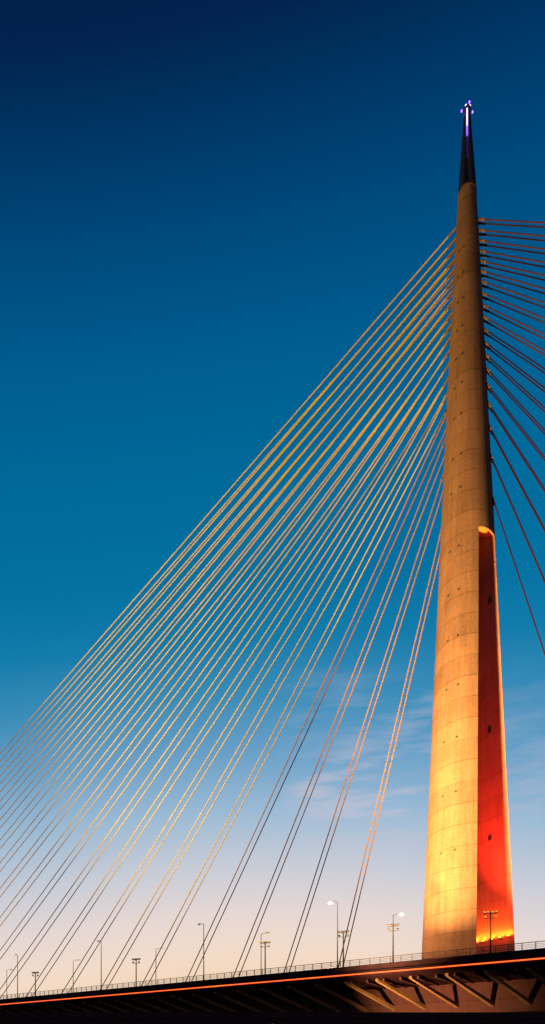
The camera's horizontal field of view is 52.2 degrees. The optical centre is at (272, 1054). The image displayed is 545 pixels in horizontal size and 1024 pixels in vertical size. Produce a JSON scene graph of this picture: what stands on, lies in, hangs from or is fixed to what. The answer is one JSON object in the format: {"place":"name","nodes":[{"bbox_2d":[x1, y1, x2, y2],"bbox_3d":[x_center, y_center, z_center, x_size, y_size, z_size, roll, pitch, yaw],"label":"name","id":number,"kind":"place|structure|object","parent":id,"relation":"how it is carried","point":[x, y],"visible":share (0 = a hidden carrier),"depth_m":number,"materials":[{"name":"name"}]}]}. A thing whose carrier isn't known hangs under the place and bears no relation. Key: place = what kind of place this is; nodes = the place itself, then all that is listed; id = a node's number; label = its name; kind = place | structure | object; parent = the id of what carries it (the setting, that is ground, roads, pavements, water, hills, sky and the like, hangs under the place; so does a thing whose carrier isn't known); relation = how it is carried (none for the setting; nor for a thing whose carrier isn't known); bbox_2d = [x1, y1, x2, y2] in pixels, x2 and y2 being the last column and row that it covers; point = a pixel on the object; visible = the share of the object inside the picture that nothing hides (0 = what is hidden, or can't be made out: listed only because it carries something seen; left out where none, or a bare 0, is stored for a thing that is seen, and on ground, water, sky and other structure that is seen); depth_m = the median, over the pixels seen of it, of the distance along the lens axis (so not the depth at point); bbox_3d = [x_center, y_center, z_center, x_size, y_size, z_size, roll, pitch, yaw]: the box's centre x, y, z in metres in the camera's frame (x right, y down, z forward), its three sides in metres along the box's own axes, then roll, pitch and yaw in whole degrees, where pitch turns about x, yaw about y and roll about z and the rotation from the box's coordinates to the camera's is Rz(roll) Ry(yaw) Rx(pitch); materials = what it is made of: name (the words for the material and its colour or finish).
{"place":"outdoors","nodes":[
{"label":"outdoors","id":0,"kind":"place"},
{"bbox_2d":[0,100,544,1023],"bbox_3d":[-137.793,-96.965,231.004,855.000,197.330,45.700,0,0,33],"label":"cable stayed bridge","id":1,"kind":"structure","parent":0,"point":[458,966],"depth_m":113.62,"materials":[{"name":"concrete"}]},
{"bbox_2d":[15,954,17,997],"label":"street lamp","id":2,"kind":"object","parent":1,"relation":"on","point":[17,975],"visible":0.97,"depth_m":165.55,"materials":[{"name":"metal"}]},
{"bbox_2d":[32,972,38,991],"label":"floodlight mast","id":3,"kind":"object","parent":1,"relation":"on","point":[35,978],"visible":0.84,"depth_m":160.28,"materials":[{"name":"metal"}]},
{"bbox_2d":[97,940,101,989],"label":"street lamp","id":4,"kind":"object","parent":1,"relation":"on","point":[101,965],"visible":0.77,"depth_m":145.31,"materials":[{"name":"metal"}]},
{"bbox_2d":[132,958,139,986],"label":"floodlight mast","id":5,"kind":"object","parent":1,"relation":"on","point":[136,959],"visible":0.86,"depth_m":137.76,"materials":[{"name":"metal"}]},
{"bbox_2d":[198,923,204,979],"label":"street lamp","id":6,"kind":"object","parent":1,"relation":"on","point":[203,948],"visible":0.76,"depth_m":126.26,"materials":[{"name":"metal"}]},
{"bbox_2d":[260,941,269,974],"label":"floodlight mast","id":7,"kind":"object","parent":1,"relation":"on","point":[262,942],"visible":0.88,"depth_m":116.72,"materials":[{"name":"metal"}]},
{"bbox_2d":[328,901,337,967],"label":"street lamp","id":8,"kind":"object","parent":1,"relation":"on","point":[331,902],"visible":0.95,"depth_m":107.86,"materials":[{"name":"metal"}]},
{"bbox_2d":[337,930,348,966],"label":"floodlight mast","id":9,"kind":"object","parent":1,"relation":"on","point":[343,941],"visible":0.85,"depth_m":106.81,"materials":[{"name":"metal"}]},
{"bbox_2d":[387,924,398,961],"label":"floodlight mast","id":10,"kind":"object","parent":1,"relation":"on","point":[393,926],"visible":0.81,"depth_m":101.39,"materials":[{"name":"metal"}]},
{"bbox_2d":[483,911,497,952],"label":"floodlight mast","id":11,"kind":"object","parent":1,"relation":"on","point":[490,913],"visible":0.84,"depth_m":92.13,"materials":[{"name":"metal"}]},
{"bbox_2d":[0,0,544,998],"label":"sky","id":12,"kind":"structure","parent":0,"point":[206,206],"materials":[{"name":"blue"}]}
]}

